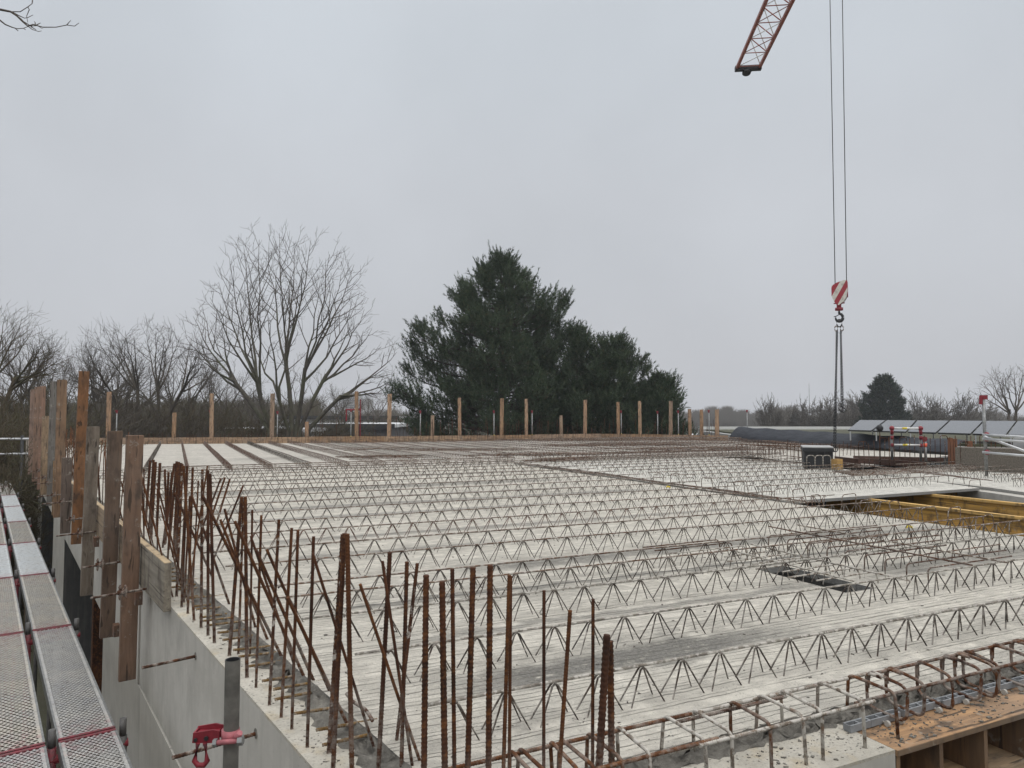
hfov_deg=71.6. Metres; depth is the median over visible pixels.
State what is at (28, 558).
scaffold deck
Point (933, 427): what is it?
solar panel
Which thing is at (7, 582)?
scaffold deck
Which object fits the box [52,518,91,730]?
concrete wall
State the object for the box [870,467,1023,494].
precast slab
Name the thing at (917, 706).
spacer strip
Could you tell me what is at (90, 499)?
formwork plank
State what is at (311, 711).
edge bar
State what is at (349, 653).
starter bar
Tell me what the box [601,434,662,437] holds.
edge board
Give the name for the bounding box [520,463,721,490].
joint bar
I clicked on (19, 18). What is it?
bare tree
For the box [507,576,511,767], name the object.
starter bar
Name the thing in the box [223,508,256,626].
starter bar
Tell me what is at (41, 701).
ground
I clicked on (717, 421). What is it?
formwork plank
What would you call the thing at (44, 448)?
formwork plank
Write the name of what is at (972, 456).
parapet wall
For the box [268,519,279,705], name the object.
starter bar
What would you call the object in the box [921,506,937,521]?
hairpin bar
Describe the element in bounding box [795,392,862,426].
bare tree
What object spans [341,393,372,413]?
tower block
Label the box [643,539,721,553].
angle bar
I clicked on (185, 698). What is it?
concrete wall
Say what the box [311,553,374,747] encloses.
starter bar
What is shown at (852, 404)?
bare tree
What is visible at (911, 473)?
joint bar
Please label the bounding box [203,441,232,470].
lattice girder
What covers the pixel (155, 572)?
edge board
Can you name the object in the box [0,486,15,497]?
scaffold deck
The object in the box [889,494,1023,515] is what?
formwork beam
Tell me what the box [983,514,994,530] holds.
hairpin bar
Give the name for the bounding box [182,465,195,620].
starter bar
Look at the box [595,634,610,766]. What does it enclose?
starter bar
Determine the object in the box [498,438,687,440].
bar heap
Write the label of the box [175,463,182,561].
starter bar
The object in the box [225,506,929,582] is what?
lattice girder
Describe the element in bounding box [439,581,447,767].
starter bar
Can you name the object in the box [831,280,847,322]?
hook block
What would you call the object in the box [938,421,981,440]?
solar panel
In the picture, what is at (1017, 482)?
lattice girder
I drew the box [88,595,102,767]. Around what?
steel column
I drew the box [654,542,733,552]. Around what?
angle bar
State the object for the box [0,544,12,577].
scaffold deck
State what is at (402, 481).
lattice girder
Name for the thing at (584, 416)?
formwork plank
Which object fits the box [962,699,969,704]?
spacer clip
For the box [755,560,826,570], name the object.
hooked bar
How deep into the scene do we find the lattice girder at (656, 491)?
8.48 m
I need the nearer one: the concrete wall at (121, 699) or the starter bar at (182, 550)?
the starter bar at (182, 550)
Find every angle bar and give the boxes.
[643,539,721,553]
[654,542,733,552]
[667,545,747,556]
[768,525,877,549]
[787,529,881,549]
[807,535,887,556]
[826,535,939,563]
[845,539,942,571]
[864,544,946,571]
[884,544,1000,574]
[906,549,1006,578]
[927,555,1011,590]
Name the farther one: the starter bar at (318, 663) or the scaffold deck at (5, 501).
the scaffold deck at (5, 501)
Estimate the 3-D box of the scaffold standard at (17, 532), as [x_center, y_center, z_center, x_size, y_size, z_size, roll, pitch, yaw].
[-11.641,4.214,16.653,0.047,3.320,0.047,0,-3,0]
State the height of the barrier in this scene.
0.899 m
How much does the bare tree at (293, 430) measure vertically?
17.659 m
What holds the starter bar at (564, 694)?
on the concrete wall at (854, 755)
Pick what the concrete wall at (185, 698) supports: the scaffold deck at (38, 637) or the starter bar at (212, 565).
the starter bar at (212, 565)
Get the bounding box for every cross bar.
[724,548,854,581]
[750,544,910,581]
[768,526,972,565]
[798,525,1008,563]
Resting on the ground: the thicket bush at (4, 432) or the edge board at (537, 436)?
the thicket bush at (4, 432)
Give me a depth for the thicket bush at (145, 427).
36.69 m
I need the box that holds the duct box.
[801,445,833,467]
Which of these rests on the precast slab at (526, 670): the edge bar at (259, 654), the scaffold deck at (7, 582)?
the edge bar at (259, 654)
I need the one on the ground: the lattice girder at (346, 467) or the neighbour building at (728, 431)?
the neighbour building at (728, 431)
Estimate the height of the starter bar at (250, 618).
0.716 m
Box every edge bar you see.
[186,594,223,598]
[196,606,220,609]
[199,613,226,618]
[203,617,229,621]
[210,619,249,625]
[217,628,244,633]
[222,635,252,640]
[233,644,281,650]
[238,651,275,657]
[249,660,280,666]
[262,675,291,682]
[273,679,322,690]
[274,692,311,700]
[294,707,328,714]
[316,718,376,731]
[322,733,367,746]
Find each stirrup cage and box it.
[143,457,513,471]
[448,638,1023,767]
[522,449,783,461]
[549,449,753,458]
[735,444,799,463]
[764,441,807,450]
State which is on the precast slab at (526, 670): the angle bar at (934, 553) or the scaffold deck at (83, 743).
the angle bar at (934, 553)
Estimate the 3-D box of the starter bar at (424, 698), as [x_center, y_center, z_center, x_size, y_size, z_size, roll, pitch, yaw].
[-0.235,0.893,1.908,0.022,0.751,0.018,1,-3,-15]
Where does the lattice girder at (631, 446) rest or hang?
on the precast slab at (171, 454)
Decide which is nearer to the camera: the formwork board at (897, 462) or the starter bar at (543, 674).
the starter bar at (543, 674)
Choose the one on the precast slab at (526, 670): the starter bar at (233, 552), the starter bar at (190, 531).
the starter bar at (233, 552)
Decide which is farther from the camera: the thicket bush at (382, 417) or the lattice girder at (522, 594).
the thicket bush at (382, 417)
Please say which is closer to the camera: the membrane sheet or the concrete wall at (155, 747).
the concrete wall at (155, 747)
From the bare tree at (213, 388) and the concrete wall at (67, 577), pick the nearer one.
the concrete wall at (67, 577)
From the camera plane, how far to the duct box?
15.18 m
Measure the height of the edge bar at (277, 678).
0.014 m
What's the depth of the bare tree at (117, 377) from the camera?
58.07 m
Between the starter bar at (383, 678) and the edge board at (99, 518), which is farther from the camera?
the edge board at (99, 518)
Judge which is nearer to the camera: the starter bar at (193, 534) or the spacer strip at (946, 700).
the spacer strip at (946, 700)
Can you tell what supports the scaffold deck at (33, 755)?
on the transom tube at (56, 758)
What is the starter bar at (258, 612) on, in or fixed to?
on the concrete wall at (185, 698)
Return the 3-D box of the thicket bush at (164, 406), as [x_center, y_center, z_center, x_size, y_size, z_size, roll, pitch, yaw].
[-21.621,4.030,37.864,8.815,9.201,10.123,2,-4,-43]
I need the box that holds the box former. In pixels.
[857,687,1023,767]
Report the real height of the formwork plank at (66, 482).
0.988 m
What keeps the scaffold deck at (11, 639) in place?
on the transom tube at (31, 641)
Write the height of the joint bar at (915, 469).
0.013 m
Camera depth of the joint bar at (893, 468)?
13.71 m
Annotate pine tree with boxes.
[379,240,599,435]
[529,319,622,433]
[550,327,664,433]
[598,364,704,434]
[852,373,913,424]
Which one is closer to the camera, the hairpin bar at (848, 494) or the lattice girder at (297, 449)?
the hairpin bar at (848, 494)
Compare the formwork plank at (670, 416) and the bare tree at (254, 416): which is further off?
the bare tree at (254, 416)
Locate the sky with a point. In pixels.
(684, 199)
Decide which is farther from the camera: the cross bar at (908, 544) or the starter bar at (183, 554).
the cross bar at (908, 544)
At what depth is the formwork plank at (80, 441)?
7.98 m
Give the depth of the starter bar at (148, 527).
5.97 m
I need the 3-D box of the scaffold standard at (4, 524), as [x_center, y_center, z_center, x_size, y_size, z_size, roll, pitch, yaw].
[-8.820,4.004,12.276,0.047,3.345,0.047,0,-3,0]
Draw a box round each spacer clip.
[882,720,890,726]
[934,707,942,712]
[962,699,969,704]
[1000,689,1007,694]
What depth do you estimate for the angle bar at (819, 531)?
6.09 m
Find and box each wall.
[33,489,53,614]
[43,481,141,683]
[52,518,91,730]
[100,637,141,767]
[138,689,171,767]
[139,582,361,767]
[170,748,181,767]
[681,724,895,767]
[798,502,825,507]
[843,463,944,499]
[955,447,1023,472]
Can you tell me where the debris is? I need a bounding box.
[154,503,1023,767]
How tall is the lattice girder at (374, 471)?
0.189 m
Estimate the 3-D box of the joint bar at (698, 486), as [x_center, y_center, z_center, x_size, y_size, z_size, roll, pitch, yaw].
[2.158,1.661,12.515,0.050,0.022,7.700,1,-3,-25]
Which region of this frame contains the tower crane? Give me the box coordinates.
[735,0,846,282]
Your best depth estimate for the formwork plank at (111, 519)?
5.81 m
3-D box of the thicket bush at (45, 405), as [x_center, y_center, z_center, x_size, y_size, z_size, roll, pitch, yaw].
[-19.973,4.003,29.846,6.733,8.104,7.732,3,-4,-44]
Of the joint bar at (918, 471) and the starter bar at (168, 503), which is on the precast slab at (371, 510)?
the starter bar at (168, 503)
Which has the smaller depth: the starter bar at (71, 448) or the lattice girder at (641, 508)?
the lattice girder at (641, 508)
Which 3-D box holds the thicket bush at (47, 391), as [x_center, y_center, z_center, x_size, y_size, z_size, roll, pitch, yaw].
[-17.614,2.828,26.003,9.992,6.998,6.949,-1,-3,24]
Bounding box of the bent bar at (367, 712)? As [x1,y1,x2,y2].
[345,692,373,721]
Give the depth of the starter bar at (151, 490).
6.86 m
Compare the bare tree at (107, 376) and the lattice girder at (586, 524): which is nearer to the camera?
the lattice girder at (586, 524)
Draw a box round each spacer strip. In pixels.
[843,717,870,732]
[865,709,900,726]
[898,697,940,716]
[936,687,984,705]
[983,679,1015,691]
[1011,675,1023,685]
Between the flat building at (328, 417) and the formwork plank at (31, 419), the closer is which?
the formwork plank at (31, 419)
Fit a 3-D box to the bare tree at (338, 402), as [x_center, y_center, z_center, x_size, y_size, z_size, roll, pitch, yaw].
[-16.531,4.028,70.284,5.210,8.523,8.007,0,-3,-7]
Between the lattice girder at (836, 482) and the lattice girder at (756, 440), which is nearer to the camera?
the lattice girder at (836, 482)
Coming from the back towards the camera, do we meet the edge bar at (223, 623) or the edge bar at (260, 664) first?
the edge bar at (223, 623)
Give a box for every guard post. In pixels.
[350,409,351,435]
[493,411,494,434]
[708,410,709,434]
[922,437,926,461]
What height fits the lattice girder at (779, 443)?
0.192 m
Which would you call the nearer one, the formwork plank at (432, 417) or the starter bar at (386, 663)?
the starter bar at (386, 663)
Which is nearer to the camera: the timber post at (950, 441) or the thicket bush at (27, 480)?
the timber post at (950, 441)
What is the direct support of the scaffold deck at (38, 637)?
on the transom tube at (31, 641)
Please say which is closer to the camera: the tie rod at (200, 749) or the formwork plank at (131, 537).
the tie rod at (200, 749)
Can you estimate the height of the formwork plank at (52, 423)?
2.043 m
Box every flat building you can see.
[230,426,327,436]
[274,416,413,423]
[294,423,413,436]
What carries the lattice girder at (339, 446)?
on the precast slab at (171, 454)
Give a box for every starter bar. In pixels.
[71,428,72,480]
[97,440,102,489]
[98,461,100,502]
[102,446,104,504]
[120,432,128,515]
[141,507,152,546]
[142,476,159,540]
[142,501,154,547]
[143,469,144,539]
[144,488,173,596]
[145,460,151,522]
[148,460,154,533]
[150,462,156,538]
[155,463,160,536]
[156,483,186,600]
[156,489,157,550]
[159,505,180,587]
[162,463,174,547]
[164,469,166,511]
[164,472,171,544]
[166,472,169,543]
[167,490,171,559]
[169,461,177,549]
[172,462,179,556]
[173,492,210,575]
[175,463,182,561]
[175,464,183,596]
[180,466,188,606]
[180,514,183,580]
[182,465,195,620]
[183,496,190,602]
[186,467,193,613]
[190,494,229,603]
[192,466,207,571]
[192,478,220,553]
[192,480,198,589]
[199,469,203,627]
[201,494,282,655]
[203,477,225,542]
[206,470,209,635]
[208,473,215,642]
[210,485,243,564]
[217,479,230,521]
[219,519,268,639]
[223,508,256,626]
[227,497,242,655]
[233,521,304,676]
[237,497,243,653]
[243,496,248,677]
[249,510,252,653]
[249,536,291,660]
[255,515,262,687]
[255,549,314,680]
[265,549,328,690]
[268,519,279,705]
[279,528,292,717]
[286,597,348,726]
[290,530,299,729]
[305,536,314,747]
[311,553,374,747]
[326,534,341,753]
[331,533,346,767]
[345,533,354,767]
[359,583,420,760]
[376,552,391,767]
[381,561,413,765]
[395,563,418,740]
[399,561,408,766]
[421,574,428,767]
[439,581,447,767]
[450,568,456,767]
[465,567,475,767]
[485,564,492,767]
[501,575,510,767]
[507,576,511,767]
[542,590,545,767]
[557,610,571,767]
[591,599,594,763]
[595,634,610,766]
[607,640,614,767]
[879,438,886,465]
[940,435,947,464]
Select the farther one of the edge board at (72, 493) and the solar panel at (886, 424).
the solar panel at (886, 424)
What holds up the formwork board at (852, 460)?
on the concrete beam at (995, 495)
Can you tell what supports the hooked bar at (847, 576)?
on the precast slab at (526, 670)
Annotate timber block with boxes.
[93,536,98,546]
[112,622,119,636]
[133,591,142,605]
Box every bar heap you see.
[323,446,415,450]
[336,455,424,459]
[389,448,538,450]
[462,452,608,455]
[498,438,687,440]
[528,456,598,461]
[537,443,701,446]
[586,442,754,443]
[594,446,749,450]
[610,437,740,437]
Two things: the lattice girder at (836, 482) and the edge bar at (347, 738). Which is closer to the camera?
the edge bar at (347, 738)
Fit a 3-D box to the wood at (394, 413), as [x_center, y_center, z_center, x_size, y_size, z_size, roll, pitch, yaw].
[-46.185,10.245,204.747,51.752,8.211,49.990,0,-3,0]
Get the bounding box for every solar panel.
[848,420,885,439]
[873,420,915,440]
[908,420,948,438]
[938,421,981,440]
[972,421,1015,443]
[1008,421,1023,444]
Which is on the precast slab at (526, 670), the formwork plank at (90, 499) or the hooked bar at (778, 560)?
the hooked bar at (778, 560)
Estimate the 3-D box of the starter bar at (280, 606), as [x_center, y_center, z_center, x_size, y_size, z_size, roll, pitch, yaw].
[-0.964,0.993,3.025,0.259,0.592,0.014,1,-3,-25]
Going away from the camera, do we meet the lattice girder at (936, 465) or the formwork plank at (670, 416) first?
the lattice girder at (936, 465)
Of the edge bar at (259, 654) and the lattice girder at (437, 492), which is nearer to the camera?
the edge bar at (259, 654)
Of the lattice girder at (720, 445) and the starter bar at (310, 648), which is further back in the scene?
the lattice girder at (720, 445)
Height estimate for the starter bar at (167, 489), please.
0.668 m
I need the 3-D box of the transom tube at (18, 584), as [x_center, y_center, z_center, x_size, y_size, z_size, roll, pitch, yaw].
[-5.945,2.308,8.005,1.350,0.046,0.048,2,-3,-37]
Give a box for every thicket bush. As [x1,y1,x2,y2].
[0,368,135,464]
[0,375,105,502]
[0,378,145,464]
[0,384,106,565]
[0,396,114,437]
[0,428,74,601]
[0,435,106,539]
[2,389,147,509]
[5,371,170,437]
[5,389,170,437]
[21,375,204,436]
[47,384,219,437]
[67,379,239,437]
[67,397,168,444]
[91,390,257,433]
[102,405,236,437]
[121,390,279,436]
[124,384,294,436]
[168,417,242,436]
[198,396,296,436]
[278,397,385,436]
[312,418,382,436]
[359,407,409,422]
[361,403,406,422]
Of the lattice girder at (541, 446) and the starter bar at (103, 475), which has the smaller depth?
the starter bar at (103, 475)
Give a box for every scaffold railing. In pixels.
[0,435,28,600]
[979,395,1023,475]
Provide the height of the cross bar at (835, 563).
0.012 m
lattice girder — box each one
[99,462,531,481]
[100,459,512,475]
[100,460,527,478]
[100,463,559,483]
[104,468,594,493]
[121,471,612,497]
[122,465,578,487]
[123,474,636,502]
[143,441,160,473]
[145,477,665,511]
[148,481,697,520]
[154,485,738,528]
[172,491,774,538]
[181,441,189,469]
[192,494,834,552]
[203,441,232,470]
[203,501,886,570]
[225,441,273,469]
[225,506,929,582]
[247,440,311,467]
[253,516,982,607]
[268,440,349,467]
[279,520,1019,621]
[289,440,385,466]
[301,533,1023,641]
[309,440,417,464]
[331,440,451,463]
[351,440,482,462]
[355,558,1023,682]
[370,439,514,461]
[389,439,543,459]
[408,439,570,457]
[428,596,1023,740]
[429,439,596,456]
[446,439,624,455]
[460,438,649,457]
[478,438,672,457]
[495,438,682,453]
[513,438,705,454]
[532,438,724,454]
[538,452,743,463]
[541,437,749,453]
[546,453,758,464]
[552,455,765,466]
[557,437,762,452]
[574,437,789,452]
[575,456,784,469]
[589,458,794,470]
[592,437,800,451]
[600,436,800,449]
[603,460,801,473]
[629,462,811,476]
[645,440,844,450]
[648,464,848,479]
[667,466,868,481]
[669,439,860,449]
[685,438,876,449]
[702,438,841,446]
[705,469,892,485]
[729,472,916,490]
[756,476,937,494]
[903,461,954,469]
[907,464,964,471]
[941,466,1005,474]
[959,469,1023,478]
[992,473,1023,482]
[1012,478,1023,486]
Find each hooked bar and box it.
[724,550,781,557]
[727,553,796,562]
[751,557,810,566]
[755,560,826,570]
[782,563,842,574]
[787,567,860,578]
[816,571,878,582]
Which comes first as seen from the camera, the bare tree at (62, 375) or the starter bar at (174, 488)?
the starter bar at (174, 488)
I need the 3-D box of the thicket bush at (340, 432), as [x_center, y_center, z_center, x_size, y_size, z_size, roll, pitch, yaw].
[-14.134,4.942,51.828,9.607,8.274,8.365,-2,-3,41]
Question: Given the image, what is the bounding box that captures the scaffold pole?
[223,657,240,767]
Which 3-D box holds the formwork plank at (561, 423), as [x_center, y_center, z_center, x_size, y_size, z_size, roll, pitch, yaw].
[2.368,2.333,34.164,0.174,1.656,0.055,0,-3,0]
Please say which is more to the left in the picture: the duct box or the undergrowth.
the undergrowth
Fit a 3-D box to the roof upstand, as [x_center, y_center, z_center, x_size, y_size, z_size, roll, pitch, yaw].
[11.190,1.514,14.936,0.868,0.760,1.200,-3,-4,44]
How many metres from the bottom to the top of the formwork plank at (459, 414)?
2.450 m
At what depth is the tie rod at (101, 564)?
5.71 m
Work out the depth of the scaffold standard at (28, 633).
6.08 m
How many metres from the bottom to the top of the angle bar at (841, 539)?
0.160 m
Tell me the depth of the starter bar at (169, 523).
4.92 m
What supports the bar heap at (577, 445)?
on the lattice girder at (652, 446)
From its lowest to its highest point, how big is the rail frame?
2.050 m
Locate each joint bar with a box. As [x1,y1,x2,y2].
[517,463,805,502]
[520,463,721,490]
[536,465,771,497]
[540,465,810,502]
[547,466,755,493]
[782,455,987,479]
[783,455,986,479]
[832,465,957,471]
[840,465,974,471]
[841,467,981,473]
[843,462,990,480]
[843,466,979,472]
[844,462,992,480]
[848,470,963,474]
[849,468,976,473]
[851,471,962,475]
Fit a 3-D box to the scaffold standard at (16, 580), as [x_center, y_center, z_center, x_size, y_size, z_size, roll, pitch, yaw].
[-5.712,3.817,8.111,0.047,3.345,0.047,0,-3,0]
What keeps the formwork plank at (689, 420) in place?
attached to the edge board at (698, 436)
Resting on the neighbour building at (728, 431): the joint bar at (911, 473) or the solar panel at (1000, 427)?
the solar panel at (1000, 427)
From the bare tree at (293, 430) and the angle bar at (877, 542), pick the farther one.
the bare tree at (293, 430)
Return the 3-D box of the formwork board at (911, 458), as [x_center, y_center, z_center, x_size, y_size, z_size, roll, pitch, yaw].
[9.665,1.873,17.800,1.998,0.100,0.050,-1,-3,25]
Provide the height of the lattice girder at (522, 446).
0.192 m
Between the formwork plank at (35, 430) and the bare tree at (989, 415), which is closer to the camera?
the formwork plank at (35, 430)
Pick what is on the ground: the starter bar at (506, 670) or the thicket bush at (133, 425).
the thicket bush at (133, 425)
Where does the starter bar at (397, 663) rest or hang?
on the precast slab at (526, 670)
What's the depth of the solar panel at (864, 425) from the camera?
24.36 m
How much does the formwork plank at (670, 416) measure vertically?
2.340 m
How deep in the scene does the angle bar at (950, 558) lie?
4.93 m
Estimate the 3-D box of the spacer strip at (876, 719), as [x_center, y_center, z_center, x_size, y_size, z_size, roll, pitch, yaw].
[1.432,1.290,2.744,0.171,0.026,0.036,1,-3,-25]
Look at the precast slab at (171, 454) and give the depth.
21.00 m
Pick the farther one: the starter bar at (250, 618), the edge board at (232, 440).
the edge board at (232, 440)
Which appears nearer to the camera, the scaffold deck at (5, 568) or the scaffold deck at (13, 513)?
the scaffold deck at (5, 568)
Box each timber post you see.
[947,438,953,464]
[953,439,956,463]
[967,441,972,446]
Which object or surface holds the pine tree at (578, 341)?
on the ground
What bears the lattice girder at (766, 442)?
on the precast slab at (171, 454)
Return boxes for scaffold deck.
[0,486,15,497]
[0,522,6,544]
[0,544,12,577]
[0,577,23,634]
[0,632,44,754]
[0,745,49,767]
[1,495,20,506]
[3,506,26,523]
[7,521,35,546]
[12,542,48,580]
[19,573,70,636]
[32,625,114,751]
[58,728,132,767]
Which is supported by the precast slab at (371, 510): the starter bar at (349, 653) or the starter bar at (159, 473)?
the starter bar at (159, 473)
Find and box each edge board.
[67,438,125,443]
[71,481,83,506]
[95,501,122,563]
[139,538,171,611]
[144,437,226,443]
[227,437,306,443]
[307,436,383,442]
[384,435,462,441]
[463,435,534,440]
[535,434,600,438]
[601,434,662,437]
[663,435,727,440]
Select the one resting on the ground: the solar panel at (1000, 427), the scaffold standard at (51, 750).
the scaffold standard at (51, 750)
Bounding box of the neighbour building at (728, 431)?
[698,427,1012,464]
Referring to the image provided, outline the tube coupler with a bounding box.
[192,723,244,767]
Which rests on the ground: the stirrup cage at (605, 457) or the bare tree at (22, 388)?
the bare tree at (22, 388)
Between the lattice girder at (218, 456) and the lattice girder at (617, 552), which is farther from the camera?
the lattice girder at (218, 456)
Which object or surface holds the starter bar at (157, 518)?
on the concrete wall at (185, 698)
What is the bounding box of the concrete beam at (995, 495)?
[846,469,1023,502]
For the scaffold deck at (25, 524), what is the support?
on the transom tube
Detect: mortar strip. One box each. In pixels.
[97,497,411,767]
[588,663,1023,767]
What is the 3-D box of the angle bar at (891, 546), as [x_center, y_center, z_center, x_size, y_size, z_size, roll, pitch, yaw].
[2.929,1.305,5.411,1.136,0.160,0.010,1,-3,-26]
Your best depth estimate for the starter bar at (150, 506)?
6.44 m
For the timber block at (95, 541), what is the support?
attached to the edge board at (99, 518)
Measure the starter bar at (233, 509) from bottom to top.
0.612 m
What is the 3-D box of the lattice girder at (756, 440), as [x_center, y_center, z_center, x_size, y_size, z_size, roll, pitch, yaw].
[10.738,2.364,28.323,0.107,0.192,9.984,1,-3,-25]
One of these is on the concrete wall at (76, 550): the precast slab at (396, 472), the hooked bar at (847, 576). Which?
the precast slab at (396, 472)
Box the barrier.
[889,426,922,461]
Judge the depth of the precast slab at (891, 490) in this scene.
11.15 m
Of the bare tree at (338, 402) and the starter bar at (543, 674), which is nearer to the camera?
the starter bar at (543, 674)
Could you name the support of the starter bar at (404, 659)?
on the concrete wall at (185, 698)
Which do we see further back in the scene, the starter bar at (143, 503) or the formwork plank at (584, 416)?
the formwork plank at (584, 416)
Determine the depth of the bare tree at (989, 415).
99.56 m
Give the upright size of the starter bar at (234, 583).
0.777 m
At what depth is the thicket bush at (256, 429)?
44.87 m
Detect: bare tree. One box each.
[0,0,78,31]
[0,301,77,412]
[0,330,79,421]
[0,346,141,426]
[23,366,149,429]
[52,315,221,428]
[65,339,154,424]
[71,345,178,418]
[119,344,243,421]
[141,358,268,428]
[174,220,405,436]
[216,384,280,428]
[314,383,368,423]
[333,390,397,422]
[752,392,791,426]
[772,399,822,426]
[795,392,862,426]
[829,390,863,426]
[904,389,961,423]
[913,387,981,420]
[948,400,1006,420]
[970,364,1023,426]
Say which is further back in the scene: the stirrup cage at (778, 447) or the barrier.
the stirrup cage at (778, 447)
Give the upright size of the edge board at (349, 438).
0.300 m
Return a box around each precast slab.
[66,440,947,476]
[97,469,591,496]
[100,464,544,484]
[101,476,671,516]
[141,487,792,549]
[159,504,995,619]
[242,533,1023,767]
[519,457,801,474]
[592,465,862,485]
[673,475,979,503]
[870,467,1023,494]
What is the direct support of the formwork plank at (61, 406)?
attached to the edge board at (72, 493)
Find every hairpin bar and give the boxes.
[792,488,806,503]
[841,493,855,510]
[889,500,903,517]
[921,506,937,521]
[947,506,960,526]
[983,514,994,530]
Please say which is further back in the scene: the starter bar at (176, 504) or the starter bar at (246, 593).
the starter bar at (176, 504)
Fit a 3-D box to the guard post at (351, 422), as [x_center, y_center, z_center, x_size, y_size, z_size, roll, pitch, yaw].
[-6.928,2.084,30.478,0.095,2.021,0.056,0,-3,0]
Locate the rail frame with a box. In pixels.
[346,399,360,435]
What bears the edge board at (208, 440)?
on the precast slab at (171, 454)
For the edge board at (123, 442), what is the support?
attached to the precast slab at (171, 454)
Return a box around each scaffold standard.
[0,503,2,541]
[0,518,6,701]
[1,539,10,750]
[9,570,18,749]
[14,492,18,574]
[17,503,23,665]
[21,622,30,745]
[25,518,30,628]
[31,538,40,744]
[46,568,54,748]
[47,728,56,767]
[70,618,79,765]
[118,717,126,767]
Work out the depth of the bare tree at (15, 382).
32.30 m
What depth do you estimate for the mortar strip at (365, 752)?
2.92 m
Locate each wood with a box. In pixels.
[0,394,333,428]
[325,407,416,419]
[654,404,802,431]
[765,409,1023,426]
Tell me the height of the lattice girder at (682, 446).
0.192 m
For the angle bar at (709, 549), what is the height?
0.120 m
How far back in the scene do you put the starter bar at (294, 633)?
2.69 m
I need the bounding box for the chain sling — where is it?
[833,319,845,451]
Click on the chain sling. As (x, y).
(835, 387)
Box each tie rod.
[34,480,52,485]
[37,491,60,498]
[42,498,72,505]
[56,528,96,537]
[65,514,82,523]
[81,558,119,570]
[90,585,146,599]
[142,655,194,668]
[172,732,255,759]
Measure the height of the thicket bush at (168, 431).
6.801 m
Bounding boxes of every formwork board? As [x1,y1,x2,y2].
[831,459,842,469]
[834,456,860,467]
[853,456,943,461]
[853,457,926,467]
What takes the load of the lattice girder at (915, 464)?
on the precast slab at (1006, 486)
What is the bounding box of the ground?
[0,422,697,767]
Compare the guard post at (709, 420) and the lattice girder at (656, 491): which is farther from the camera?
the guard post at (709, 420)
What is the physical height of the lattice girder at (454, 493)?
0.189 m
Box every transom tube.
[0,632,79,649]
[1,578,55,588]
[5,737,128,767]
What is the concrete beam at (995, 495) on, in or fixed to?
on the wall at (816, 503)
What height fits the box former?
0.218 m
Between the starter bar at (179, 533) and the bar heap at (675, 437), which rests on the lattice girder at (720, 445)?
the bar heap at (675, 437)
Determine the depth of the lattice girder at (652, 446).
24.68 m
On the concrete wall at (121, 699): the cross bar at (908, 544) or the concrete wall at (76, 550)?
the concrete wall at (76, 550)
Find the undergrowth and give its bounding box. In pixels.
[0,470,53,660]
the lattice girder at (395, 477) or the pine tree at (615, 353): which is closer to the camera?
the lattice girder at (395, 477)
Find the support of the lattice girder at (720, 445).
on the precast slab at (171, 454)
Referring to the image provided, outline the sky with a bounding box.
[0,0,1023,419]
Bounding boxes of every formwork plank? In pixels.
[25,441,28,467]
[28,389,34,474]
[32,387,39,481]
[37,386,45,489]
[40,416,48,494]
[46,381,56,505]
[52,461,54,514]
[53,380,66,517]
[60,457,71,533]
[71,371,89,544]
[80,427,99,595]
[99,431,122,638]
[106,392,111,435]
[118,435,143,681]
[172,413,176,436]
[209,393,213,436]
[270,393,274,436]
[305,422,308,436]
[355,391,357,435]
[387,394,391,435]
[431,415,433,435]
[458,398,460,434]
[500,398,503,434]
[525,399,527,434]
[559,415,562,433]
[583,400,586,433]
[616,402,619,433]
[638,401,641,433]
[669,401,672,434]
[688,409,691,434]
[700,409,702,434]
[715,409,718,434]
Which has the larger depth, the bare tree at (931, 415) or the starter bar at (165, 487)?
the bare tree at (931, 415)
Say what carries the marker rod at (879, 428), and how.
on the precast slab at (171, 454)
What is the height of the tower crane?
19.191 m
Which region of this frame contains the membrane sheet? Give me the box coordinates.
[729,427,964,451]
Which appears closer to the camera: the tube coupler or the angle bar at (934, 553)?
the tube coupler
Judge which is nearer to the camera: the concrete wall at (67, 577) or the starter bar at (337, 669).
the starter bar at (337, 669)
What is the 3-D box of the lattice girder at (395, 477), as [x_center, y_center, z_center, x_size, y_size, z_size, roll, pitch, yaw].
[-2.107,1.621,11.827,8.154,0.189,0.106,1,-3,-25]
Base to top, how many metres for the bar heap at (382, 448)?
0.065 m
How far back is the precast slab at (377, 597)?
5.97 m
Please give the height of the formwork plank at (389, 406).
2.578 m
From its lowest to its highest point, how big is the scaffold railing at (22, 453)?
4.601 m
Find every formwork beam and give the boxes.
[825,498,1023,536]
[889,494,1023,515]
[939,490,996,495]
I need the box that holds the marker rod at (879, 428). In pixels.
[876,425,882,465]
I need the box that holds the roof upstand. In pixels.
[1013,438,1023,447]
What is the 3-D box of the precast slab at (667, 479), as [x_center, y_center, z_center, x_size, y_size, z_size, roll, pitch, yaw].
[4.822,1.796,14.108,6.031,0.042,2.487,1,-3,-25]
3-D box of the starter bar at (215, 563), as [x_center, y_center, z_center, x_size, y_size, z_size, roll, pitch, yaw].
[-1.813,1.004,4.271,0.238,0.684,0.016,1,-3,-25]
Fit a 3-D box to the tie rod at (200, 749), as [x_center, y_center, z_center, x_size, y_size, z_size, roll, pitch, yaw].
[-1.165,1.434,2.825,0.346,0.029,0.017,2,-3,-36]
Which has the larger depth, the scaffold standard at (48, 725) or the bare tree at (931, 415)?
the bare tree at (931, 415)
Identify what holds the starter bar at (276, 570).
on the precast slab at (526, 670)
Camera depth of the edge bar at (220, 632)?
3.78 m
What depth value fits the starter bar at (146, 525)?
5.20 m
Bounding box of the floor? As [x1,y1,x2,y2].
[772,572,858,592]

